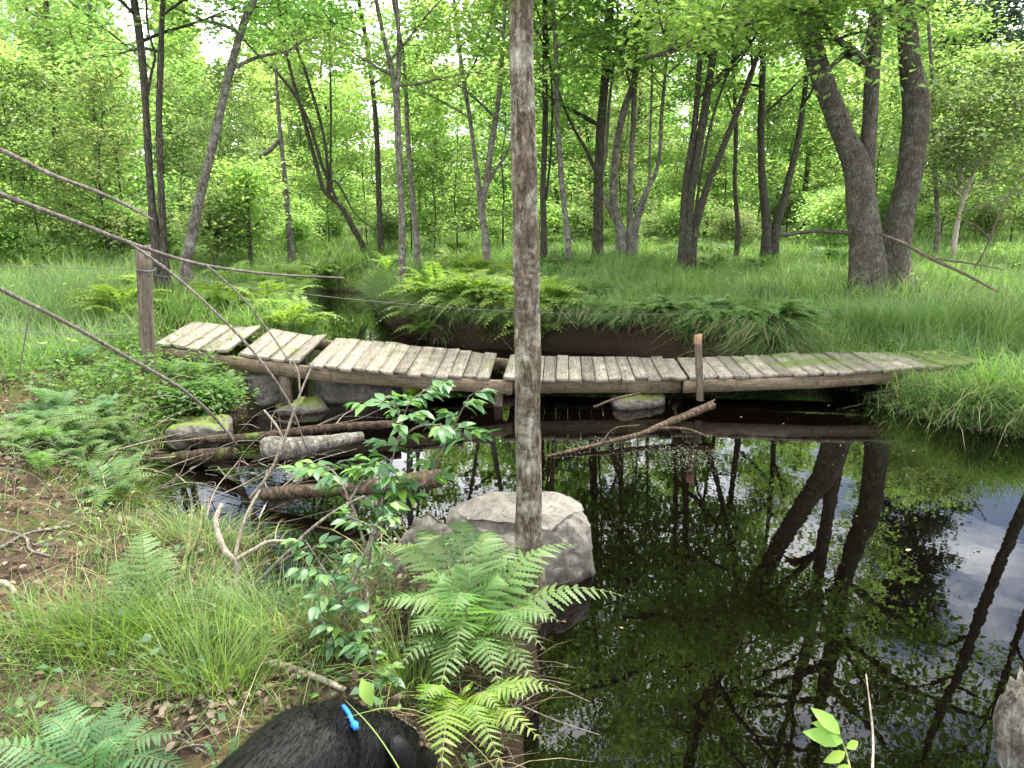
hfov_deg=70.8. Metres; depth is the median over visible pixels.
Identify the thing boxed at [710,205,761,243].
bush
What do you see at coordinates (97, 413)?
fern
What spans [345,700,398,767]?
grass stalk
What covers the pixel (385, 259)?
fern
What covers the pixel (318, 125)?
forest tree
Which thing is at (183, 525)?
grass tuft
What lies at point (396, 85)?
mottled tree
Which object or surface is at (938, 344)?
tall grass
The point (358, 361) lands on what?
footbridge
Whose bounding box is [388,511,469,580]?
boulder
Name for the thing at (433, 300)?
fern
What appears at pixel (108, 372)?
shade herbs
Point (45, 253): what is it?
fern
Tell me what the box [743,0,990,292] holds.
maple
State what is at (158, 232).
twin tree
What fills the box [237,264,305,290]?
fern
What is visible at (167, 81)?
sapling
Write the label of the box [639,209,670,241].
bush
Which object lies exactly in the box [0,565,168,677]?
grass tuft
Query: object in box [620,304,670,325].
fern
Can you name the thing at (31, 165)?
branch
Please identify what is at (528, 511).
slim tree
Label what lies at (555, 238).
fern
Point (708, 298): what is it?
fern
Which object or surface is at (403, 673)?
grass tuft
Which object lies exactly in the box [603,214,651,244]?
bush
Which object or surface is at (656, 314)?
fern
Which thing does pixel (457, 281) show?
fern
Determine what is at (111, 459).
fern
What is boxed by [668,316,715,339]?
fern
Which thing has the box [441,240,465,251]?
fern
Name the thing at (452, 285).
fern
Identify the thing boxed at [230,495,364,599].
branch
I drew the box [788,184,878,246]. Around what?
bush
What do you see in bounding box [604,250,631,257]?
fern
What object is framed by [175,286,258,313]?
fern
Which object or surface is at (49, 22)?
tree
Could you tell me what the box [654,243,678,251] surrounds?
fern
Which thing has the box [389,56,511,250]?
sapling
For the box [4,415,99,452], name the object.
fern
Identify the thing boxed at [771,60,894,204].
sapling
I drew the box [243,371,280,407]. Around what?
stone block
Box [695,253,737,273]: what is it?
fern
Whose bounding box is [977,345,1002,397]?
iris
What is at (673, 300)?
fern
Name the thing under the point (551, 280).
fern
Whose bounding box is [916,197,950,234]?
bush
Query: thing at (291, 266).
fern
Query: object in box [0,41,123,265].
sapling
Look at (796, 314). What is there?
fern
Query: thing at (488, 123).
forest tree
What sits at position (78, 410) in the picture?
fern
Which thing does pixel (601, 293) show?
fern
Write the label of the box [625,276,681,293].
fern
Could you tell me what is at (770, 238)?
maple pair
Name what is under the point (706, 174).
sapling
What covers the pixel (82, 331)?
branch
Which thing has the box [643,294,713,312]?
fern
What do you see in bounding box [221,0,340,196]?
forest tree
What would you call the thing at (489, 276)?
fern
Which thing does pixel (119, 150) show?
sapling
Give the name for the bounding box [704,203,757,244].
bush
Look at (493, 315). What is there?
fern
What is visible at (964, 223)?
bush
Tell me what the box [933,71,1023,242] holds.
sapling
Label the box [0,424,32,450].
fern
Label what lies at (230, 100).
sapling
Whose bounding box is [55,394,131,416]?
fern
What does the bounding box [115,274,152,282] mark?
fern
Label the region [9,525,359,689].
grass tuft
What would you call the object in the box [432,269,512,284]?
fern
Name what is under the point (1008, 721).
stump
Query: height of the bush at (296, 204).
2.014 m
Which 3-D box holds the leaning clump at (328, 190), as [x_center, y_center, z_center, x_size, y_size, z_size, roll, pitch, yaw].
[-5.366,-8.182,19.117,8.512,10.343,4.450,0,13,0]
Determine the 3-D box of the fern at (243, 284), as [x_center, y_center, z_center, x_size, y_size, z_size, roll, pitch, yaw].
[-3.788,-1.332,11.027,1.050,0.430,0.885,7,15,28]
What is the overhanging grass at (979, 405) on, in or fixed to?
on the ground at (606, 339)
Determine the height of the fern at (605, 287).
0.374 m
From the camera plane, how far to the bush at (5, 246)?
14.78 m
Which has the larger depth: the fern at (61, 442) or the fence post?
the fence post
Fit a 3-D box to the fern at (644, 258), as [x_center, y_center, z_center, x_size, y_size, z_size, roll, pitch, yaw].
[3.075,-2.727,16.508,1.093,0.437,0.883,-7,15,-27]
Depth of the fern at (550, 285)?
9.97 m
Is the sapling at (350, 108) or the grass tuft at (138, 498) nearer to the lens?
the grass tuft at (138, 498)
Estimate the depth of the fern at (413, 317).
11.02 m
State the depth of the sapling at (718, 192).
29.86 m
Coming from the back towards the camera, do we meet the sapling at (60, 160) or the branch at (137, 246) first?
the sapling at (60, 160)
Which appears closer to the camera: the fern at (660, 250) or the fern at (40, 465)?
the fern at (40, 465)
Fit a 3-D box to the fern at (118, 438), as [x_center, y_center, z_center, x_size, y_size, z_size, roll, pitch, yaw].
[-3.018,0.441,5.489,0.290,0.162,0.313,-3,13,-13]
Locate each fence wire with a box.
[2,331,127,334]
[3,266,135,269]
[151,274,1020,314]
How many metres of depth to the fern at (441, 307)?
10.23 m
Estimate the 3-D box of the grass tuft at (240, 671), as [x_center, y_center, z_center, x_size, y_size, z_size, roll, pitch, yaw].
[-1.074,0.955,2.590,1.048,0.364,0.870,0,13,0]
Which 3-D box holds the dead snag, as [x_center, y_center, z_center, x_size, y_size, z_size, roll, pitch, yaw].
[-5.486,-4.541,16.768,0.739,5.683,0.254,-9,16,-33]
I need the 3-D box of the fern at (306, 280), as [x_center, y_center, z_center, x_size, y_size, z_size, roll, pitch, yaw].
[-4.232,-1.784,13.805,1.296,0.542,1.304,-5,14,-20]
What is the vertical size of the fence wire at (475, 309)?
0.721 m
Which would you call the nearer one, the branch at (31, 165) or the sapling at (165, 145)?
the branch at (31, 165)
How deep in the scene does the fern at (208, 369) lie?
6.71 m
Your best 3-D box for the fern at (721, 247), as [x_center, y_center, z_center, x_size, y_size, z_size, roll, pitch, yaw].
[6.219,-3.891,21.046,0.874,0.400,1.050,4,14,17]
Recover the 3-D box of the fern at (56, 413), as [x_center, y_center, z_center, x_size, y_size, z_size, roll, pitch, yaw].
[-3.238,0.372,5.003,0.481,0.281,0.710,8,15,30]
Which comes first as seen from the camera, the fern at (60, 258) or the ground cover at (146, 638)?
the ground cover at (146, 638)
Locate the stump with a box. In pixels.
[993,665,1023,767]
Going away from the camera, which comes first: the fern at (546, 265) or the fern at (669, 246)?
the fern at (546, 265)
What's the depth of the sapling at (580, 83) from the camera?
28.97 m
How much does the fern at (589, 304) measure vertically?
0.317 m
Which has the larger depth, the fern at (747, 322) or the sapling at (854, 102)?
the sapling at (854, 102)
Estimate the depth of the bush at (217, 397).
6.30 m
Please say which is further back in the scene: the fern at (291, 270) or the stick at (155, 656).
the fern at (291, 270)
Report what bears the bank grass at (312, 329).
on the ground at (606, 339)
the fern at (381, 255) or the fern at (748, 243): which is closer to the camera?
the fern at (381, 255)
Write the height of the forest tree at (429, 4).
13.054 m
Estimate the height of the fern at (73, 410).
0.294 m
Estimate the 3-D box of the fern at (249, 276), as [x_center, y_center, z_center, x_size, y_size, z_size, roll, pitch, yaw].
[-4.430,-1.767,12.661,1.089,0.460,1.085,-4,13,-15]
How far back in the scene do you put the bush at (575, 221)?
27.31 m
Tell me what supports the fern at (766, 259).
on the ground at (606, 339)
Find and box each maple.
[442,0,703,259]
[579,0,958,300]
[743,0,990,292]
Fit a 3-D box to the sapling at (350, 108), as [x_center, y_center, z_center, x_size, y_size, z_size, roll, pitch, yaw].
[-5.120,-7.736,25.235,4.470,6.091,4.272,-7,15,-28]
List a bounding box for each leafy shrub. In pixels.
[278,380,499,624]
[281,504,405,688]
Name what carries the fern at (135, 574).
on the ground at (606, 339)
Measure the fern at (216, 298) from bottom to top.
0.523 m
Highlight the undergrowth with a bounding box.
[2,228,1023,402]
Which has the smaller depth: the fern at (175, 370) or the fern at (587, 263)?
the fern at (175, 370)
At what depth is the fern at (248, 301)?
9.79 m
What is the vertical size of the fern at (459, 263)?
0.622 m
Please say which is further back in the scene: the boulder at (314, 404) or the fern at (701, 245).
the fern at (701, 245)
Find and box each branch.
[0,148,153,220]
[0,192,344,447]
[0,287,238,446]
[178,505,204,580]
[213,490,283,590]
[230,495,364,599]
[249,358,314,498]
[545,392,715,456]
[879,175,1023,292]
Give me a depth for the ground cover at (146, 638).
2.92 m
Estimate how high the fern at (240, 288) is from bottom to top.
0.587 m
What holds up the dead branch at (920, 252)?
on the ground at (606, 339)
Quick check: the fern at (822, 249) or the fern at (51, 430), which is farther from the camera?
the fern at (822, 249)
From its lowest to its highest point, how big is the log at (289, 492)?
0.354 m
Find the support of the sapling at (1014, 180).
on the ground at (606, 339)
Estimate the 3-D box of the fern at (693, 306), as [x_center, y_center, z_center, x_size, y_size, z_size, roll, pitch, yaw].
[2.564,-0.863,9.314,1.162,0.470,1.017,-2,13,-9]
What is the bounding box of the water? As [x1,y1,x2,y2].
[135,291,1023,767]
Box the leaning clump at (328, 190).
[187,0,398,256]
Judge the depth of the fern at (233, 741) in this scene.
2.05 m
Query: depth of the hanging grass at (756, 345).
9.41 m
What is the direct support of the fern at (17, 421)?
on the ground at (606, 339)
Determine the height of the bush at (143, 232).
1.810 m
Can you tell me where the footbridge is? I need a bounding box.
[155,321,988,406]
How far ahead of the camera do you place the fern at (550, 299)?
9.93 m
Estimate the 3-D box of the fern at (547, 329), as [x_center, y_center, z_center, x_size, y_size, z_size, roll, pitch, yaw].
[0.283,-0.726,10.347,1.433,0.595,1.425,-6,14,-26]
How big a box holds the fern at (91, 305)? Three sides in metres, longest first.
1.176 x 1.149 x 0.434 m
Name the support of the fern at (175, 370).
on the ground at (606, 339)
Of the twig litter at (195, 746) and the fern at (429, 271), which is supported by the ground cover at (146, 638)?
the twig litter at (195, 746)
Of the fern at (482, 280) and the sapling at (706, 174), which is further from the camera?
the sapling at (706, 174)
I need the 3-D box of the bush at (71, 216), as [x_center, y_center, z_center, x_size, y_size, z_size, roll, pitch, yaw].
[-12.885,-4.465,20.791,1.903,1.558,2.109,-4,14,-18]
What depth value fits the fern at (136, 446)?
5.45 m
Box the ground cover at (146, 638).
[0,346,520,767]
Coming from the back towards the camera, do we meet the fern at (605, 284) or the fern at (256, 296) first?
the fern at (605, 284)
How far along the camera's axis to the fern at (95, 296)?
8.35 m
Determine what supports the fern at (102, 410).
on the ground at (606, 339)
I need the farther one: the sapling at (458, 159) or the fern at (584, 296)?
the sapling at (458, 159)
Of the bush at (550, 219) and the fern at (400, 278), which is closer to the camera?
the fern at (400, 278)
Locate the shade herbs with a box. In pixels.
[0,324,249,429]
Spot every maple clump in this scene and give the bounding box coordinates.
[536,0,762,262]
[571,0,845,272]
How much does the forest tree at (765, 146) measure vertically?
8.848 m
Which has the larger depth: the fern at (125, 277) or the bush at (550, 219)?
the bush at (550, 219)
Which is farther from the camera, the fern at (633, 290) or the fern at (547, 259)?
the fern at (547, 259)
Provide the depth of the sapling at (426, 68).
25.76 m
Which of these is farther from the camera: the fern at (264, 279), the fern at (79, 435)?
the fern at (264, 279)
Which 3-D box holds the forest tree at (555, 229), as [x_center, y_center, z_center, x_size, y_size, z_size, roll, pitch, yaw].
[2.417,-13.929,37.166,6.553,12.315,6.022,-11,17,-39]
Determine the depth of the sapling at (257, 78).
24.75 m
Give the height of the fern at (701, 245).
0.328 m
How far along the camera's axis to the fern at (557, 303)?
9.87 m
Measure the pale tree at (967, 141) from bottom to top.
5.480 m
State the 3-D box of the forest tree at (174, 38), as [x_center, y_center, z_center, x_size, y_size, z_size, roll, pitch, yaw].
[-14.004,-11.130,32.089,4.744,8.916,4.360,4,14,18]
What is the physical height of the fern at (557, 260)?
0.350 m
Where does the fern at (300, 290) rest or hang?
on the ground at (606, 339)
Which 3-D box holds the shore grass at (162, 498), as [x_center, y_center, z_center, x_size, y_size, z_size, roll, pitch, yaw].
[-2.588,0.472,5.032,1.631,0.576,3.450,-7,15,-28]
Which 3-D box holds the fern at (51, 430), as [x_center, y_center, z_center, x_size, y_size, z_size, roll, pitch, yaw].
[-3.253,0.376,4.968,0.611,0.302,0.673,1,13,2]
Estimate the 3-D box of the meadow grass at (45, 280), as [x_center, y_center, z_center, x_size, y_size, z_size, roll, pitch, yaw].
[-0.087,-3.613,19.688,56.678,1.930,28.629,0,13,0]
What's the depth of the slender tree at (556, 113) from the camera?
15.53 m
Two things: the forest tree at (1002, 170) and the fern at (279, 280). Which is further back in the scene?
the forest tree at (1002, 170)
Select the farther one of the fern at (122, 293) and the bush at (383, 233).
the bush at (383, 233)
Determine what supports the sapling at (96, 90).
on the ground at (606, 339)
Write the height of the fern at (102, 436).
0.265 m
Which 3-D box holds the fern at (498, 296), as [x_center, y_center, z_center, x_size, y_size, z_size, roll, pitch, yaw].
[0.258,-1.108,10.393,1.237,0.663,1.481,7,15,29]
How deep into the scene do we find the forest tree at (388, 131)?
39.51 m
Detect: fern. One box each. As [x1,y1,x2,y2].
[0,409,98,443]
[0,412,36,430]
[0,415,97,452]
[0,419,74,447]
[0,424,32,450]
[0,425,81,458]
[0,443,85,475]
[0,695,188,767]
[1,408,72,422]
[1,425,56,452]
[2,411,65,432]
[4,410,62,423]
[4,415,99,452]
[6,341,63,360]
[9,407,112,429]
[12,417,84,432]
[14,399,72,414]
[16,385,92,408]
[28,252,49,263]
[37,405,92,418]
[37,430,115,459]
[39,252,72,265]
[39,344,104,365]
[39,416,120,453]
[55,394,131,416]
[57,285,136,308]
[58,292,158,325]
[58,441,128,470]
[60,284,179,322]
[64,448,157,515]
[66,289,181,315]
[67,280,163,300]
[70,403,116,419]
[72,461,151,485]
[73,459,161,512]
[74,417,126,448]
[77,400,127,424]
[78,453,152,474]
[79,403,158,430]
[80,399,121,422]
[82,416,139,442]
[85,281,152,290]
[86,456,129,467]
[88,432,152,457]
[89,276,124,285]
[91,417,144,445]
[92,250,134,266]
[93,430,144,451]
[99,428,158,453]
[103,529,206,644]
[104,432,132,451]
[107,272,136,284]
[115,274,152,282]
[147,382,203,402]
[153,359,215,381]
[162,376,217,398]
[168,247,181,258]
[172,360,224,378]
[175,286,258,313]
[176,286,257,310]
[177,281,223,297]
[195,261,256,283]
[202,369,250,391]
[205,733,238,767]
[211,281,228,290]
[220,286,299,325]
[223,286,253,304]
[224,283,289,294]
[226,272,287,283]
[234,294,268,306]
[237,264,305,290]
[239,285,326,311]
[242,279,300,307]
[246,275,313,294]
[246,293,263,298]
[251,265,305,277]
[261,301,325,330]
[279,259,318,280]
[282,294,349,330]
[284,277,323,295]
[296,269,317,279]
[301,262,341,282]
[303,263,338,274]
[304,259,342,278]
[362,256,410,269]
[370,251,396,261]
[373,305,431,328]
[373,518,622,698]
[376,277,427,302]
[382,272,490,299]
[384,261,476,284]
[385,275,408,292]
[393,287,421,312]
[393,293,429,316]
[394,314,445,336]
[402,281,458,297]
[409,284,466,293]
[414,286,445,295]
[415,283,471,306]
[416,294,469,316]
[416,300,482,329]
[416,673,552,767]
[417,282,508,318]
[417,287,503,317]
[418,278,481,318]
[419,297,468,315]
[421,268,496,312]
[421,285,469,322]
[427,270,483,278]
[428,284,502,307]
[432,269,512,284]
[433,248,482,266]
[434,265,467,272]
[435,267,464,275]
[436,279,512,319]
[438,274,513,300]
[440,256,502,271]
[440,283,484,297]
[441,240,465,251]
[443,254,498,274]
[443,277,513,300]
[448,241,473,251]
[454,277,511,289]
[455,284,508,300]
[455,295,541,329]
[457,267,512,282]
[467,312,506,328]
[469,283,554,325]
[472,286,557,318]
[475,273,548,323]
[476,294,559,329]
[476,318,588,342]
[490,261,512,274]
[490,275,585,321]
[493,287,591,322]
[496,284,581,322]
[496,286,513,294]
[500,294,583,324]
[508,275,581,302]
[539,251,563,269]
[539,256,572,265]
[539,262,568,275]
[539,278,585,321]
[540,283,577,298]
[544,297,572,321]
[545,294,596,320]
[547,234,571,243]
[548,248,581,256]
[565,275,608,297]
[572,259,603,267]
[574,282,623,295]
[575,283,624,296]
[580,298,617,308]
[584,290,621,299]
[589,304,646,330]
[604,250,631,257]
[611,284,646,298]
[619,295,679,310]
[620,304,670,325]
[621,305,683,325]
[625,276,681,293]
[626,255,662,269]
[626,301,691,322]
[635,296,701,312]
[638,233,658,243]
[639,242,651,248]
[642,294,690,308]
[642,297,730,317]
[642,301,718,333]
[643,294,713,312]
[648,247,668,254]
[653,307,713,333]
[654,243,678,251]
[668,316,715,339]
[670,293,752,326]
[671,298,738,322]
[676,308,733,325]
[683,314,732,340]
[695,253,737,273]
[696,305,767,317]
[697,244,711,251]
[700,301,764,324]
[711,244,733,252]
[713,304,783,335]
[715,297,760,308]
[728,299,819,325]
[733,305,828,329]
[734,238,758,246]
[735,313,792,336]
[738,305,809,316]
[740,256,772,267]
[746,255,782,268]
[747,303,840,332]
[752,308,798,328]
[764,304,828,317]
[778,300,815,317]
[780,311,818,331]
[805,246,846,259]
[818,237,847,247]
[819,248,848,259]
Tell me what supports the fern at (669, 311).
on the ground at (606, 339)
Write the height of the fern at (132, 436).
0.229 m
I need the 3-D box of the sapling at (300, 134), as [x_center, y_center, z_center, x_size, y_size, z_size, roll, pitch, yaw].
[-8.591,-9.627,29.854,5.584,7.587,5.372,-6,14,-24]
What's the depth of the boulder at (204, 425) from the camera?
5.93 m
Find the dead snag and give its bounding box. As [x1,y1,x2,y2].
[258,59,295,264]
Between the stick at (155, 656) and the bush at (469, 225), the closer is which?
the stick at (155, 656)
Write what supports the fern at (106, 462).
on the ground at (606, 339)
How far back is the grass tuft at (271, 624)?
2.97 m
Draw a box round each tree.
[0,0,144,211]
[0,0,170,210]
[0,0,370,297]
[0,29,53,221]
[13,0,190,241]
[55,12,167,198]
[104,0,382,288]
[127,66,192,223]
[149,18,235,210]
[176,80,239,195]
[183,148,297,268]
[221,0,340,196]
[227,41,301,227]
[238,0,450,254]
[263,0,390,235]
[272,0,559,283]
[309,0,487,269]
[346,0,644,272]
[348,38,441,192]
[373,0,510,230]
[377,6,469,229]
[433,0,663,265]
[454,21,511,223]
[465,0,612,258]
[473,4,590,193]
[506,3,598,231]
[510,0,548,620]
[536,0,644,238]
[566,0,693,215]
[623,2,751,202]
[655,4,770,232]
[659,22,833,259]
[737,63,804,226]
[741,1,894,234]
[775,28,882,227]
[803,0,927,189]
[840,0,1023,256]
[876,41,1023,259]
[879,0,1008,228]
[927,16,1010,229]
[976,54,1022,218]
[990,80,1023,184]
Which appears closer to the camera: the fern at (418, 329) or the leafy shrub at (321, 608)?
the leafy shrub at (321, 608)
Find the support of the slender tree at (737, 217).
on the ground at (606, 339)
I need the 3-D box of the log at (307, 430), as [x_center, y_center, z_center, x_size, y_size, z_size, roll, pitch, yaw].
[-1.778,0.403,5.945,1.702,0.126,0.166,-2,13,-10]
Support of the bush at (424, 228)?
on the ground at (606, 339)
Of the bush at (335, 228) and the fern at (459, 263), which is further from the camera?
the bush at (335, 228)
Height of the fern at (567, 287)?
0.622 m
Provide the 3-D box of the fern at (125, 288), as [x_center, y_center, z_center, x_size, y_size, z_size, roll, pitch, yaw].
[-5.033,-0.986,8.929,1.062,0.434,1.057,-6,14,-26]
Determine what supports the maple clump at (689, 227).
on the ground at (606, 339)
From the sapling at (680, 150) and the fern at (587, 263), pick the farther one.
the sapling at (680, 150)
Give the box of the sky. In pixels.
[0,0,1023,208]
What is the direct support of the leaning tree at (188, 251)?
on the ground at (606, 339)
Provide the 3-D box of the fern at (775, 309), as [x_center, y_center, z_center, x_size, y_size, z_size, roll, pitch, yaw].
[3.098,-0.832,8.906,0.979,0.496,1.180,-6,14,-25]
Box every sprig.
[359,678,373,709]
[802,708,857,767]
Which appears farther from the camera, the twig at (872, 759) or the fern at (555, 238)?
the fern at (555, 238)
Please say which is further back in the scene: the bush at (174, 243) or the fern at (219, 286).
the bush at (174, 243)
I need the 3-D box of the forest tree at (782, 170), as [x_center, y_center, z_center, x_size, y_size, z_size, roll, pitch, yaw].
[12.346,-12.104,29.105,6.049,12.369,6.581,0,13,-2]
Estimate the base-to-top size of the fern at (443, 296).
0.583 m
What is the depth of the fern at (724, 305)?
9.20 m
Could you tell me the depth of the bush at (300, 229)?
21.00 m
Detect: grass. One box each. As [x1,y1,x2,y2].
[0,224,1023,423]
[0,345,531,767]
[0,354,590,767]
[30,370,309,558]
[94,262,1023,472]
[333,276,861,357]
[762,283,1023,431]
[824,354,1023,447]
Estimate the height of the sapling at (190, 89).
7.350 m
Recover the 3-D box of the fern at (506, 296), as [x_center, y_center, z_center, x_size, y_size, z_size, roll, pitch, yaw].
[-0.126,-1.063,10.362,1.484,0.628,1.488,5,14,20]
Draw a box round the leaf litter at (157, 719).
[0,355,528,767]
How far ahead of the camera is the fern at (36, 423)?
5.00 m
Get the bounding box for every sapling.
[0,0,145,235]
[0,30,125,267]
[0,32,77,235]
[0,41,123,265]
[0,112,53,253]
[0,121,39,212]
[12,28,186,265]
[14,92,102,227]
[20,2,197,228]
[61,72,156,214]
[107,65,196,227]
[114,54,236,232]
[133,55,250,219]
[143,39,301,254]
[176,59,300,225]
[201,59,329,237]
[245,53,362,237]
[269,68,374,242]
[272,90,359,220]
[300,64,428,246]
[316,74,436,244]
[358,88,474,251]
[363,59,488,243]
[383,82,482,251]
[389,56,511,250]
[427,34,593,245]
[504,116,572,225]
[505,51,635,221]
[507,84,605,233]
[555,43,683,230]
[588,120,657,231]
[633,105,725,229]
[654,65,785,236]
[672,115,749,235]
[703,59,820,236]
[729,40,883,239]
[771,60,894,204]
[796,61,901,229]
[811,25,954,225]
[853,0,1021,239]
[878,35,1023,237]
[926,22,1023,236]
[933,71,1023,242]
[971,82,1023,220]
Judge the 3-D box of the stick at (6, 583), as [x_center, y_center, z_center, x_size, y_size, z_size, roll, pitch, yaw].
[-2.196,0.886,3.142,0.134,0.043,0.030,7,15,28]
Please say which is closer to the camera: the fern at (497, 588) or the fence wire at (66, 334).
the fern at (497, 588)
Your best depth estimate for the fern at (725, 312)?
8.82 m
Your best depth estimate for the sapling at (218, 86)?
19.20 m
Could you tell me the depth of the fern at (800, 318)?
8.75 m
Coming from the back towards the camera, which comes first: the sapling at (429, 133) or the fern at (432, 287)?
the sapling at (429, 133)
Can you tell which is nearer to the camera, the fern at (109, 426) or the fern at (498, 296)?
the fern at (109, 426)
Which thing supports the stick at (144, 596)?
on the ground at (606, 339)
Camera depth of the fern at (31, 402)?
5.49 m
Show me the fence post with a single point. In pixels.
(144, 269)
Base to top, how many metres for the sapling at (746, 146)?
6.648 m
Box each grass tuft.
[0,547,220,695]
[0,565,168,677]
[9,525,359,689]
[39,580,327,719]
[80,464,179,508]
[114,488,285,566]
[147,539,400,657]
[233,576,442,665]
[294,574,507,710]
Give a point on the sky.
(120, 22)
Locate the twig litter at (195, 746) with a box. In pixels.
[0,366,528,767]
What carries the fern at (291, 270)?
on the ground at (606, 339)
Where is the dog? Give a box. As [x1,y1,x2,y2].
[215,692,439,767]
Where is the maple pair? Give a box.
[659,0,896,258]
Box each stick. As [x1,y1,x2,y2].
[0,519,89,549]
[0,528,49,556]
[0,579,16,593]
[108,592,212,611]
[129,653,197,663]
[260,658,346,692]
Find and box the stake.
[694,333,703,400]
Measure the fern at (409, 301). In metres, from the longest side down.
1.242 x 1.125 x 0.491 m
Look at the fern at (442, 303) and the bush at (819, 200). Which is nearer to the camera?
the fern at (442, 303)
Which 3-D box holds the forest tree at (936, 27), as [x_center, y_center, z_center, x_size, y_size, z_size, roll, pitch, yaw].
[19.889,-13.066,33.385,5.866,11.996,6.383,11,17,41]
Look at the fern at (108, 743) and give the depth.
2.05 m
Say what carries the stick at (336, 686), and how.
on the leaf litter at (157, 719)
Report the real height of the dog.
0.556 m
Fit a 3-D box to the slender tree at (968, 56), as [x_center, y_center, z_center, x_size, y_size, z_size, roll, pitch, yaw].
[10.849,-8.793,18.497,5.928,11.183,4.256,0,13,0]
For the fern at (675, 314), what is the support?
on the ground at (606, 339)
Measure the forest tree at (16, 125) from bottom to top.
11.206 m
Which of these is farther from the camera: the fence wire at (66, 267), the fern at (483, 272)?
the fern at (483, 272)
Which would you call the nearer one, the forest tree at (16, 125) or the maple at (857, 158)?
the maple at (857, 158)
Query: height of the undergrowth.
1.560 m
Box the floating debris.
[216,405,1006,627]
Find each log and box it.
[154,447,237,466]
[188,420,400,443]
[259,432,363,460]
[259,469,441,520]
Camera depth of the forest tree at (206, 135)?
42.25 m
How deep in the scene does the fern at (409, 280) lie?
11.10 m
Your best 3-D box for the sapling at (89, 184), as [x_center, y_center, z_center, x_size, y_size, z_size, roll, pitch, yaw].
[-11.585,-7.043,20.515,4.803,6.849,5.026,-5,14,-21]
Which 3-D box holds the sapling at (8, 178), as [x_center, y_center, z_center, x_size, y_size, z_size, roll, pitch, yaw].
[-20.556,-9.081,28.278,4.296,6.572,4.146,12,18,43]
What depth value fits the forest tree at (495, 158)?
42.15 m
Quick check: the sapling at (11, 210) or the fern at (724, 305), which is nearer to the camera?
the fern at (724, 305)
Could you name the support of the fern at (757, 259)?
on the ground at (606, 339)
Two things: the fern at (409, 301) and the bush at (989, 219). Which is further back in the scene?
the bush at (989, 219)
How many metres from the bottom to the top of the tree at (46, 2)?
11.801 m
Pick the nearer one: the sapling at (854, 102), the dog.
the dog
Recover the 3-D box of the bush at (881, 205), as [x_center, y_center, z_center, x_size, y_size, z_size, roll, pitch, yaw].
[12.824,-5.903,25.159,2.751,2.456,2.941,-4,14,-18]
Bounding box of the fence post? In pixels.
[135,245,156,374]
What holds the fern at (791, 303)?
on the ground at (606, 339)
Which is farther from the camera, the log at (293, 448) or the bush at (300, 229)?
the bush at (300, 229)
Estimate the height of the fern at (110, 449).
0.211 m
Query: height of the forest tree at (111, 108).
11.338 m
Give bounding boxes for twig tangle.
[0,353,379,545]
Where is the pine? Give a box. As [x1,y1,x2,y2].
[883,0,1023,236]
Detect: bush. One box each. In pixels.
[0,207,59,268]
[26,212,83,245]
[31,203,87,244]
[38,195,149,257]
[74,197,175,257]
[137,219,185,251]
[142,368,259,421]
[166,174,275,276]
[167,198,287,264]
[263,208,324,251]
[270,193,334,240]
[306,222,325,238]
[320,214,349,239]
[358,202,412,248]
[362,218,409,243]
[405,207,453,243]
[439,188,496,237]
[473,213,511,243]
[504,193,573,238]
[556,202,603,241]
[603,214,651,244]
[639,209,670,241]
[643,186,720,243]
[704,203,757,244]
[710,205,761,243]
[754,186,809,231]
[788,181,879,243]
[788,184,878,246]
[877,179,894,229]
[881,203,942,239]
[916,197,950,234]
[942,193,992,234]
[962,195,1022,244]
[1005,200,1023,232]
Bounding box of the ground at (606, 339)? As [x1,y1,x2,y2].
[0,213,1023,767]
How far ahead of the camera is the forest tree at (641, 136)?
29.88 m
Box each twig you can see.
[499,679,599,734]
[865,674,873,767]
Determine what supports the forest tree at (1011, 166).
on the ground at (606, 339)
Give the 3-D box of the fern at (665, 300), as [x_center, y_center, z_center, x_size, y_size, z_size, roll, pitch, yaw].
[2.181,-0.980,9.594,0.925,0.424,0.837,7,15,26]
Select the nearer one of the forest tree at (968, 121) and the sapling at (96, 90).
the sapling at (96, 90)
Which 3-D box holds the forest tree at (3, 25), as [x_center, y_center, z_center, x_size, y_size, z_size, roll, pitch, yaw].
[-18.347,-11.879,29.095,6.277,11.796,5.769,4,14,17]
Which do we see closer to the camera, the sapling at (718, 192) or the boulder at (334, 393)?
the boulder at (334, 393)
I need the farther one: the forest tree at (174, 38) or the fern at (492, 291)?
the forest tree at (174, 38)
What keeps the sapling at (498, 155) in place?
on the ground at (606, 339)
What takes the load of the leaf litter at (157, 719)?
on the ground at (606, 339)
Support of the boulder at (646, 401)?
in the water
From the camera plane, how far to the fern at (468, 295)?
10.24 m
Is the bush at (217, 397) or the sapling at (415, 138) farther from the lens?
the sapling at (415, 138)
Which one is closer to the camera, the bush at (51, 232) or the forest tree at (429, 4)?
the bush at (51, 232)
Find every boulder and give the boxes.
[164,414,233,449]
[275,395,328,415]
[312,380,402,403]
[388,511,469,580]
[446,490,595,589]
[610,393,664,410]
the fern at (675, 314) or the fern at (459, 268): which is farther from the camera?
the fern at (459, 268)
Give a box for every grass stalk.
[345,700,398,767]
[346,707,493,767]
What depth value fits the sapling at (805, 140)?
26.89 m
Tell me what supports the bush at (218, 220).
on the ground at (606, 339)
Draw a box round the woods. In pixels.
[0,0,1023,226]
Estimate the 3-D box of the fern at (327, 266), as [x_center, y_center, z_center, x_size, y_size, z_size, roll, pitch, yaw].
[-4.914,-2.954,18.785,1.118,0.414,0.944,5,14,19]
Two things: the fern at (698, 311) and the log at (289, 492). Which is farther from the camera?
the fern at (698, 311)
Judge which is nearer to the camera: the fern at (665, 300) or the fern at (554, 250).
the fern at (665, 300)
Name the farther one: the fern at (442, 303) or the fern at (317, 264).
the fern at (317, 264)

